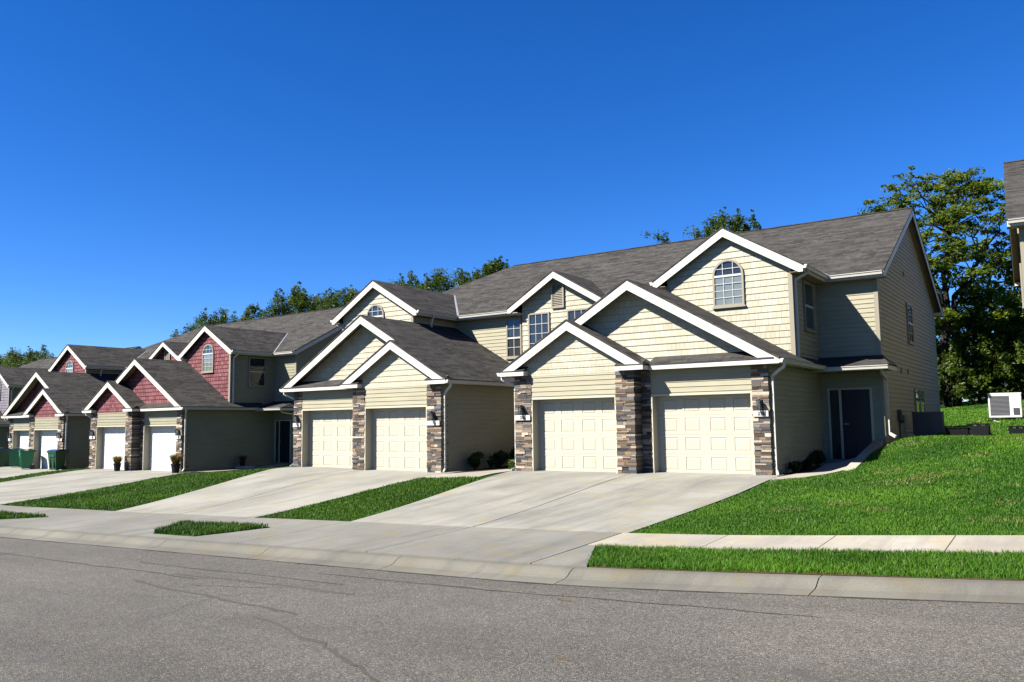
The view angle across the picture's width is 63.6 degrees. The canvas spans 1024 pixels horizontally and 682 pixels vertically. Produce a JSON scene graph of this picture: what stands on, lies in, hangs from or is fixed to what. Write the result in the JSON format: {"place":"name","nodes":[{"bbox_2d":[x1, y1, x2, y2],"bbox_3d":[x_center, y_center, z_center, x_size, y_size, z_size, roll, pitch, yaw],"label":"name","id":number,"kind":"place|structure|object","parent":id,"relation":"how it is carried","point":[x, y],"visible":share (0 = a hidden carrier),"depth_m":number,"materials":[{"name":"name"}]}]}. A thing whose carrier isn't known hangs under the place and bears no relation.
{"place":"outdoors","nodes":[
{"label":"outdoors","id":0,"kind":"place"},
{"bbox_2d":[0,466,56,477],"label":"driveway","id":1,"kind":"structure","parent":0,"point":[7,472],"depth_m":43.78,"materials":[{"name":"concrete"}]},
{"bbox_2d":[0,448,9,466],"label":"wheeled bin","id":2,"kind":"object","parent":1,"relation":"on","point":[4,456],"visible":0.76,"depth_m":48.47,"materials":[{"name":"green plastic"}]},
{"bbox_2d":[8,448,22,466],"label":"wheeled bin","id":3,"kind":"object","parent":1,"relation":"on","point":[13,457],"visible":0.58,"depth_m":47.10,"materials":[{"name":"green plastic"}]},
{"bbox_2d":[18,449,35,468],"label":"wheeled bin","id":4,"kind":"object","parent":1,"relation":"on","point":[26,456],"visible":1,"depth_m":45.33,"materials":[{"name":"green plastic"}]},
{"bbox_2d":[47,449,67,469],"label":"wheeled bin","id":5,"kind":"object","parent":1,"relation":"on","point":[56,459],"visible":0.93,"depth_m":43.04,"materials":[{"name":"green plastic"}]},
{"bbox_2d":[0,469,195,504],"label":"driveway","id":6,"kind":"structure","parent":0,"point":[36,487],"depth_m":34.31,"materials":[{"name":"concrete"}]},
{"bbox_2d":[112,455,123,470],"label":"potted grass","id":7,"kind":"object","parent":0,"point":[117,463],"depth_m":39.76,"materials":[{"name":"plant"}]},
{"bbox_2d":[1,466,289,510],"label":"lawn grass","id":8,"kind":"structure","parent":0,"point":[129,495],"depth_m":27.43,"materials":[{"name":"green plant"}]},
{"bbox_2d":[118,467,468,517],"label":"driveway","id":9,"kind":"structure","parent":0,"point":[265,492],"depth_m":24.10,"materials":[{"name":"concrete"}]},
{"bbox_2d":[0,505,620,567],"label":"apron","id":10,"kind":"object","parent":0,"point":[551,547],"visible":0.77,"depth_m":15.04,"materials":[{"name":"concrete"}]},
{"bbox_2d":[166,457,855,480],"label":"walkway","id":11,"kind":"structure","parent":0,"point":[830,468],"depth_m":24.15,"materials":[{"name":"concrete"}]},
{"bbox_2d":[167,453,186,472],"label":"potted grass","id":12,"kind":"object","parent":11,"relation":"on","point":[176,460],"depth_m":37.30,"materials":[{"name":"brown plant"}]},
{"bbox_2d":[235,466,254,467],"bbox_3d":[-12.800,6.046,39.596,0.840,0.090,0.300,0,-6,-4],"label":"splash block","id":13,"kind":"object","parent":11,"relation":"on","point":[244,466],"depth_m":39.45,"materials":[{"name":"concrete"}]},
{"bbox_2d":[0,537,1023,681],"bbox_3d":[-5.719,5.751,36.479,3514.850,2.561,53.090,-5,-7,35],"label":"road","id":14,"kind":"structure","parent":0,"point":[62,621],"depth_m":7.95,"materials":[{"name":"grey asphalt"}]},
{"bbox_2d":[2,553,196,578],"bbox_3d":[-7.762,3.780,14.196,8.206,0.212,0.107,-5,-7,36],"label":"tar streak","id":15,"kind":"object","parent":14,"relation":"on","point":[99,566],"visible":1,"depth_m":13.40,"materials":[{"name":"black asphalt"}]},
{"bbox_2d":[133,579,297,614],"bbox_3d":[-3.890,3.186,10.357,4.245,0.119,0.138,-6,-8,42],"label":"tar streak","id":16,"kind":"object","parent":14,"relation":"on","point":[228,600],"visible":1,"depth_m":10.14,"materials":[{"name":"grey asphalt"}]},
{"bbox_2d":[143,562,342,584],"bbox_3d":[-4.190,3.458,12.351,5.001,0.128,0.092,-5,-7,35],"label":"tar streak","id":17,"kind":"object","parent":14,"relation":"on","point":[244,573],"visible":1,"depth_m":12.18,"materials":[{"name":"grey asphalt"}]},
{"bbox_2d":[174,573,351,593],"bbox_3d":[-3.491,3.298,11.266,3.800,0.095,0.168,-5,-7,35],"label":"tar streak","id":18,"kind":"object","parent":14,"relation":"on","point":[320,590],"visible":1,"depth_m":11.06,"materials":[{"name":"grey asphalt"}]},
{"bbox_2d":[252,616,381,681],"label":"tar streak","id":19,"kind":"object","parent":14,"relation":"on","point":[344,658],"visible":1,"depth_m":7.26,"materials":[{"name":"grey asphalt"}]},
{"bbox_2d":[2,537,1023,603],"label":"curb","id":20,"kind":"object","parent":14,"relation":"on","point":[570,585],"visible":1,"depth_m":10.37,"materials":[{"name":"grey concrete"}]},
{"bbox_2d":[320,573,822,617],"bbox_3d":[0.102,3.053,10.058,7.101,0.191,0.143,-5,-7,33],"label":"tar streak","id":21,"kind":"object","parent":14,"relation":"on","point":[583,597],"visible":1,"depth_m":9.43,"materials":[{"name":"grey asphalt"}]},
{"bbox_2d":[0,0,1023,401],"label":"sky","id":22,"kind":"structure","parent":0,"point":[163,162],"materials":[{"name":"blue"}]},
{"bbox_2d":[5,406,1023,580],"bbox_3d":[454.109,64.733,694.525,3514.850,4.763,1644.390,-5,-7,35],"label":"ground","id":23,"kind":"structure","parent":0,"point":[917,454],"depth_m":16.82,"materials":[{"name":"plant"}]},
{"bbox_2d":[0,345,49,366],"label":"tree","id":24,"kind":"object","parent":23,"relation":"on","point":[13,359],"visible":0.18,"depth_m":112.97,"materials":[{"name":"green plant"}]},
{"bbox_2d":[14,352,55,366],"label":"tree","id":25,"kind":"object","parent":23,"relation":"on","point":[35,358],"visible":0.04,"depth_m":110.12,"materials":[{"name":"green plant"}]},
{"bbox_2d":[0,468,86,481],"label":"lawn grass","id":26,"kind":"structure","parent":23,"relation":"on","point":[15,477],"depth_m":39.15,"materials":[{"name":"green plant"}]},
{"bbox_2d":[0,346,141,466],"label":"townhouse","id":27,"kind":"structure","parent":23,"relation":"on","point":[13,381],"depth_m":58.67,"materials":[{"name":"grey"}]},
{"bbox_2d":[4,517,269,535],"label":"turf island","id":28,"kind":"structure","parent":23,"relation":"on","point":[175,534],"depth_m":16.77,"materials":[{"name":"plant"}]},
{"bbox_2d":[0,510,47,518],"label":"verge grass","id":29,"kind":"structure","parent":28,"relation":"on","point":[6,514],"depth_m":21.94,"materials":[{"name":"green plant"}]},
{"bbox_2d":[153,519,267,535],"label":"verge grass","id":30,"kind":"structure","parent":28,"relation":"on","point":[188,527],"depth_m":17.00,"materials":[{"name":"green plant"}]},
{"bbox_2d":[1,307,342,471],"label":"townhouse","id":31,"kind":"structure","parent":23,"relation":"on","point":[207,397],"depth_m":41.74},
{"bbox_2d":[18,430,28,448],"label":"garage door","id":32,"kind":"structure","parent":31,"relation":"in","point":[23,443],"depth_m":48.52,"materials":[{"name":"white metal"}]},
{"bbox_2d":[39,430,57,468],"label":"garage door","id":33,"kind":"structure","parent":31,"relation":"in","point":[48,440],"depth_m":45.84,"materials":[{"name":"white metal"}]},
{"bbox_2d":[65,360,73,371],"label":"window","id":34,"kind":"structure","parent":31,"relation":"in","point":[70,365],"depth_m":50.26,"materials":[{"name":"clear glass"}]},
{"bbox_2d":[102,427,124,469],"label":"garage door","id":35,"kind":"structure","parent":31,"relation":"in","point":[113,437],"depth_m":41.61,"materials":[{"name":"white metal"}]},
{"bbox_2d":[149,426,175,470],"bbox_3d":[-16.545,5.268,39.498,2.781,2.400,0.060,-5,-7,36],"label":"garage door","id":36,"kind":"structure","parent":31,"relation":"in","point":[162,438],"depth_m":39.68,"materials":[{"name":"white metal"}]},
{"bbox_2d":[201,344,213,372],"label":"window","id":37,"kind":"structure","parent":31,"relation":"in","point":[208,350],"depth_m":41.62,"materials":[{"name":"clear glass"}]},
{"bbox_2d":[247,357,265,387],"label":"window","id":38,"kind":"structure","parent":31,"relation":"in","point":[256,366],"depth_m":41.68,"materials":[{"name":"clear glass"}]},
{"bbox_2d":[280,421,289,462],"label":"entry door","id":39,"kind":"structure","parent":31,"relation":"in","point":[284,425],"depth_m":41.56,"materials":[{"name":"wood"}]},
{"bbox_2d":[170,309,228,336],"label":"tree","id":40,"kind":"object","parent":23,"relation":"on","point":[191,328],"visible":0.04,"depth_m":88.17,"materials":[{"name":"green plant"}]},
{"bbox_2d":[193,307,251,327],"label":"tree","id":41,"kind":"object","parent":23,"relation":"on","point":[221,319],"visible":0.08,"depth_m":86.67,"materials":[{"name":"green plant"}]},
{"bbox_2d":[243,302,264,319],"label":"tree","id":42,"kind":"object","parent":23,"relation":"on","point":[254,309],"visible":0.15,"depth_m":84.09,"materials":[{"name":"green plant"}]},
{"bbox_2d":[259,281,320,317],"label":"tree","id":43,"kind":"object","parent":23,"relation":"on","point":[282,308],"visible":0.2,"depth_m":80.11,"materials":[{"name":"green plant"}]},
{"bbox_2d":[292,287,343,312],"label":"tree","id":44,"kind":"object","parent":23,"relation":"on","point":[304,302],"visible":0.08,"depth_m":78.67,"materials":[{"name":"green plant"}]},
{"bbox_2d":[305,285,358,311],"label":"tree","id":45,"kind":"object","parent":23,"relation":"on","point":[344,298],"visible":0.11,"depth_m":75.28,"materials":[{"name":"green plant"}]},
{"bbox_2d":[253,476,482,520],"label":"lawn grass","id":46,"kind":"structure","parent":23,"relation":"on","point":[402,490],"depth_m":20.57,"materials":[{"name":"green plant"}]},
{"bbox_2d":[387,270,423,288],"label":"tree","id":47,"kind":"object","parent":23,"relation":"on","point":[417,285],"visible":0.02,"depth_m":71.96,"materials":[{"name":"green plant"}]},
{"bbox_2d":[402,267,470,292],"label":"tree","id":48,"kind":"object","parent":23,"relation":"on","point":[435,283],"visible":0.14,"depth_m":69.25,"materials":[{"name":"green plant"}]},
{"bbox_2d":[4,529,943,600],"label":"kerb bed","id":49,"kind":"object","parent":23,"relation":"on","point":[557,582],"visible":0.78,"depth_m":10.77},
{"bbox_2d":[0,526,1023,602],"bbox_3d":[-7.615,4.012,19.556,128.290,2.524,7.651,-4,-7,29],"label":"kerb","id":50,"kind":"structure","parent":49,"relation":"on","point":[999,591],"depth_m":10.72,"materials":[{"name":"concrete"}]},
{"bbox_2d":[452,256,509,287],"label":"tree","id":51,"kind":"object","parent":23,"relation":"on","point":[495,266],"visible":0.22,"depth_m":66.12,"materials":[{"name":"green plant"}]},
{"bbox_2d":[507,459,515,470],"bbox_3d":[0.035,3.808,25.177,0.338,0.411,0.412,-1,-6,4],"label":"shrub","id":52,"kind":"object","parent":23,"relation":"on","point":[512,463],"visible":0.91,"depth_m":25.11,"materials":[{"name":"green plant"}]},
{"bbox_2d":[205,465,821,475],"bbox_3d":[-3.089,4.828,30.718,28.355,0.872,5.294,-5,-7,37],"label":"planting bed","id":53,"kind":"object","parent":23,"relation":"on","point":[811,468],"visible":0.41,"depth_m":26.38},
{"bbox_2d":[235,455,246,465],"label":"potted grass","id":54,"kind":"object","parent":53,"relation":"on","point":[242,459],"depth_m":40.10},
{"bbox_2d":[466,451,483,469],"bbox_3d":[-1.226,4.009,27.542,0.671,0.698,0.561,3,-7,-32],"label":"shrub","id":55,"kind":"object","parent":53,"relation":"on","point":[473,459],"visible":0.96,"depth_m":27.42,"materials":[{"name":"green plant"}]},
{"bbox_2d":[487,450,508,468],"bbox_3d":[-0.475,4.054,28.243,0.786,0.702,0.806,0,-6,-4],"label":"shrub","id":56,"kind":"object","parent":53,"relation":"on","point":[498,459],"visible":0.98,"depth_m":28.04,"materials":[{"name":"green plant"}]},
{"bbox_2d":[509,446,514,460],"bbox_3d":[0.256,4.030,28.936,0.881,0.806,0.767,1,-6,-20],"label":"shrub","id":57,"kind":"object","parent":53,"relation":"on","point":[511,454],"visible":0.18,"depth_m":28.78,"materials":[{"name":"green plant"}]},
{"bbox_2d":[788,461,802,472],"bbox_3d":[7.469,3.346,21.828,0.447,0.384,0.387,3,-7,-30],"label":"shrub","id":58,"kind":"object","parent":53,"relation":"on","point":[794,466],"visible":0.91,"depth_m":21.76,"materials":[{"name":"green plant"}]},
{"bbox_2d":[801,455,814,469],"bbox_3d":[8.146,3.370,22.756,0.449,0.461,0.509,-5,-7,35],"label":"shrub","id":59,"kind":"object","parent":53,"relation":"on","point":[808,462],"visible":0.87,"depth_m":22.65,"materials":[{"name":"green plant"}]},
{"bbox_2d":[808,450,826,465],"bbox_3d":[8.745,3.363,23.681,0.587,0.512,0.527,1,-6,-16],"label":"shrub","id":60,"kind":"object","parent":53,"relation":"on","point":[819,456],"visible":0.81,"depth_m":23.56,"materials":[{"name":"green plant"}]},
{"bbox_2d":[279,207,942,475],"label":"townhouse","id":61,"kind":"structure","parent":23,"relation":"on","point":[772,351],"depth_m":25.12,"materials":[{"name":"beige"}]},
{"bbox_2d":[309,410,353,467],"bbox_3d":[-6.555,3.762,30.583,2.781,2.400,0.060,-5,-7,35],"label":"garage door","id":62,"kind":"structure","parent":61,"relation":"in","point":[330,431],"depth_m":30.69,"materials":[{"name":"beige metal"}]},
{"bbox_2d":[366,304,384,317],"bbox_3d":[-5.430,-0.731,32.790,1.010,1.460,0.085,-5,-7,35],"label":"window","id":63,"kind":"structure","parent":61,"relation":"in","point":[375,310],"depth_m":32.82,"materials":[{"name":"clear glass"}]},
{"bbox_2d":[372,407,425,470],"bbox_3d":[-3.746,3.477,28.115,2.761,2.400,0.060,-5,-7,35],"label":"garage door","id":64,"kind":"structure","parent":61,"relation":"in","point":[398,434],"depth_m":28.16,"materials":[{"name":"beige metal"}]},
{"bbox_2d":[506,318,522,358],"bbox_3d":[0.082,-0.094,32.051,0.780,1.580,0.085,-5,-7,35],"label":"window","id":65,"kind":"structure","parent":61,"relation":"in","point":[513,326],"depth_m":32.06,"materials":[{"name":"clear glass"}]},
{"bbox_2d":[528,312,549,347],"bbox_3d":[1.011,-0.256,30.805,1.000,1.610,0.085,-5,-7,35],"label":"window","id":66,"kind":"structure","parent":61,"relation":"in","point":[538,323],"depth_m":30.89,"materials":[{"name":"clear glass"}]},
{"bbox_2d":[538,397,615,471],"bbox_3d":[1.965,2.888,24.177,2.761,2.400,0.060,-5,-7,35],"label":"garage door","id":67,"kind":"structure","parent":61,"relation":"in","point":[575,434],"depth_m":24.19,"materials":[{"name":"beige metal"}]},
{"bbox_2d":[567,307,588,319],"bbox_3d":[2.406,-0.372,29.841,1.000,1.610,0.085,-5,-7,35],"label":"window","id":68,"kind":"structure","parent":61,"relation":"in","point":[572,314],"depth_m":30.01,"materials":[{"name":"clear glass"}]},
{"bbox_2d":[657,394,753,473],"bbox_3d":[5.270,2.668,22.418,2.781,2.400,0.060,-5,-7,35],"label":"garage door","id":69,"kind":"structure","parent":61,"relation":"in","point":[697,433],"depth_m":22.41,"materials":[{"name":"beige metal"}]},
{"bbox_2d":[712,259,745,308],"bbox_3d":[6.436,-1.712,24.586,1.010,1.460,0.085,-5,-7,35],"label":"window","id":70,"kind":"structure","parent":61,"relation":"in","point":[728,275],"depth_m":24.58,"materials":[{"name":"clear glass"}]},
{"bbox_2d":[802,280,815,333],"bbox_3d":[8.887,-1.003,24.716,0.085,1.510,1.060,-5,-7,35],"label":"window","id":71,"kind":"structure","parent":61,"relation":"in","point":[807,288],"depth_m":24.72,"materials":[{"name":"clear glass"}]},
{"bbox_2d":[841,389,871,458],"bbox_3d":[10.294,2.485,24.649,0.810,2.080,0.091,-5,-7,35],"label":"entry door","id":72,"kind":"structure","parent":61,"relation":"in","point":[856,411],"depth_m":24.68,"materials":[{"name":"wood"}]},
{"bbox_2d":[905,303,914,345],"bbox_3d":[13.898,-0.580,28.822,0.085,1.420,1.060,-5,-7,35],"label":"window","id":73,"kind":"structure","parent":61,"relation":"in","point":[909,312],"depth_m":28.75,"materials":[{"name":"clear glass"}]},
{"bbox_2d":[914,388,920,411],"bbox_3d":[14.234,2.215,28.974,0.085,1.080,0.910,-5,-7,35],"label":"window","id":74,"kind":"structure","parent":61,"relation":"in","point":[917,404],"depth_m":28.92,"materials":[{"name":"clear glass"}]},
{"bbox_2d":[920,389,925,411],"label":"window","id":75,"kind":"structure","parent":61,"relation":"in","point":[922,397],"depth_m":29.85,"materials":[{"name":"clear glass"}]},
{"bbox_2d":[640,230,669,243],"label":"tree","id":76,"kind":"object","parent":23,"relation":"on","point":[662,239],"visible":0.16,"depth_m":58.07,"materials":[{"name":"green plant"}]},
{"bbox_2d":[682,207,761,239],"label":"tree","id":77,"kind":"object","parent":23,"relation":"on","point":[736,224],"visible":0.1,"depth_m":55.59,"materials":[{"name":"green plant"}]},
{"bbox_2d":[586,543,1023,580],"bbox_3d":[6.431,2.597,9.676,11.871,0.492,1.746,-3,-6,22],"label":"verge grass","id":78,"kind":"structure","parent":23,"relation":"on","point":[712,559],"depth_m":10.57,"materials":[{"name":"green plant"}]},
{"bbox_2d":[633,433,1023,536],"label":"lawn grass","id":79,"kind":"structure","parent":23,"relation":"on","point":[820,511],"depth_m":15.64,"materials":[{"name":"green plant"}]},
{"bbox_2d":[843,440,883,470],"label":"retaining wall","id":80,"kind":"structure","parent":23,"relation":"on","point":[860,458],"depth_m":22.70,"materials":[{"name":"concrete"}]},
{"bbox_2d":[905,411,944,435],"bbox_3d":[13.250,2.819,26.444,1.180,1.100,0.620,-5,-7,35],"label":"air conditioner","id":81,"kind":"object","parent":23,"relation":"on","point":[928,423],"visible":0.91,"depth_m":26.25,"materials":[{"name":"metal"}]},
{"bbox_2d":[857,165,1023,406],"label":"tree","id":82,"kind":"object","parent":23,"relation":"on","point":[956,249],"visible":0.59,"depth_m":46.46,"materials":[{"name":"green plant"}]},
{"bbox_2d":[936,339,957,395],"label":"bush","id":83,"kind":"object","parent":23,"relation":"on","point":[938,348],"visible":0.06,"depth_m":49.94,"materials":[{"name":"green plant"}]},
{"bbox_2d":[889,398,1023,442],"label":"lawn grass","id":84,"kind":"structure","parent":23,"relation":"on","point":[967,407],"depth_m":39.18,"materials":[{"name":"green plant"}]},
{"bbox_2d":[945,427,968,435],"bbox_3d":[12.895,2.646,23.906,0.600,0.310,0.460,-4,-7,30],"label":"garden crate","id":85,"kind":"object","parent":23,"relation":"on","point":[957,431],"visible":0.78,"depth_m":23.73,"materials":[{"name":"black plastic"}]},
{"bbox_2d":[935,322,978,374],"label":"tree","id":86,"kind":"object","parent":23,"relation":"on","point":[939,337],"visible":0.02,"depth_m":52.54,"materials":[{"name":"green plant"}]},
{"bbox_2d":[937,347,979,406],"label":"bush","id":87,"kind":"object","parent":23,"relation":"on","point":[949,367],"visible":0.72,"depth_m":46.12,"materials":[{"name":"green plant"}]},
{"bbox_2d":[937,301,1008,401],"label":"tree","id":88,"kind":"object","parent":23,"relation":"on","point":[967,327],"visible":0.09,"depth_m":50.19,"materials":[{"name":"green plant"}]},
{"bbox_2d":[966,423,990,435],"bbox_3d":[13.374,2.548,23.641,0.560,0.370,0.460,-5,-7,37],"label":"garden crate","id":89,"kind":"object","parent":23,"relation":"on","point":[978,429],"visible":0.83,"depth_m":23.48,"materials":[{"name":"black plastic"}]},
{"bbox_2d":[949,329,1008,401],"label":"bush","id":90,"kind":"object","parent":23,"relation":"on","point":[963,348],"visible":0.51,"depth_m":48.18,"materials":[{"name":"green plant"}]},
{"bbox_2d":[951,290,1021,399],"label":"tree","id":91,"kind":"object","parent":23,"relation":"on","point":[975,332],"visible":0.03,"depth_m":52.69,"materials":[{"name":"green plant"}]},
{"bbox_2d":[961,381,1018,400],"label":"wood","id":92,"kind":"object","parent":23,"relation":"on","point":[976,399],"depth_m":69.65,"materials":[{"name":"green plant"}]},
{"bbox_2d":[965,349,1017,402],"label":"bush","id":93,"kind":"object","parent":23,"relation":"on","point":[984,375],"visible":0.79,"depth_m":46.55,"materials":[{"name":"green plant"}]},
{"bbox_2d":[970,319,1023,392],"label":"bush","id":94,"kind":"object","parent":23,"relation":"on","point":[996,335],"visible":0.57,"depth_m":46.97,"materials":[{"name":"green plant"}]},
{"bbox_2d":[981,247,1023,397],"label":"tree","id":95,"kind":"object","parent":23,"relation":"on","point":[1002,273],"visible":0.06,"depth_m":50.82,"materials":[{"name":"green plant"}]},
{"bbox_2d":[987,392,1022,422],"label":"air conditioner","id":96,"kind":"object","parent":23,"relation":"on","point":[1004,404],"visible":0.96,"depth_m":25.08,"materials":[{"name":"white metal"}]},
{"bbox_2d":[991,265,1023,358],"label":"tree","id":97,"kind":"object","parent":23,"relation":"on","point":[1007,273],"visible":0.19,"depth_m":47.77,"materials":[{"name":"green plant"}]},
{"bbox_2d":[998,312,1023,392],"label":"bush","id":98,"kind":"object","parent":23,"relation":"on","point":[1019,343],"visible":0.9,"depth_m":45.96,"materials":[{"name":"green plant"}]},
{"bbox_2d":[1003,159,1023,311],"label":"townhouse","id":99,"kind":"structure","parent":23,"relation":"on","point":[1014,184],"depth_m":24.73,"materials":[{"name":"beige"}]},
{"bbox_2d":[1019,263,1023,311],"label":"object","id":100,"kind":"structure","parent":99,"relation":"in","point":[1019,263],"depth_m":25.74,"materials":[{"name":"glass"}]},
{"bbox_2d":[1008,426,1023,433],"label":"garden crate","id":101,"kind":"object","parent":23,"relation":"on","point":[1017,430],"visible":0.93,"depth_m":22.90,"materials":[{"name":"black plastic"}]},
{"bbox_2d":[352,470,785,532],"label":"driveway","id":102,"kind":"structure","parent":0,"point":[614,502],"depth_m":18.47,"materials":[{"name":"concrete"}]},
{"bbox_2d":[588,533,1023,554],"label":"sidewalk","id":103,"kind":"structure","parent":0,"point":[993,543],"depth_m":11.85,"materials":[{"name":"concrete"}]}
]}

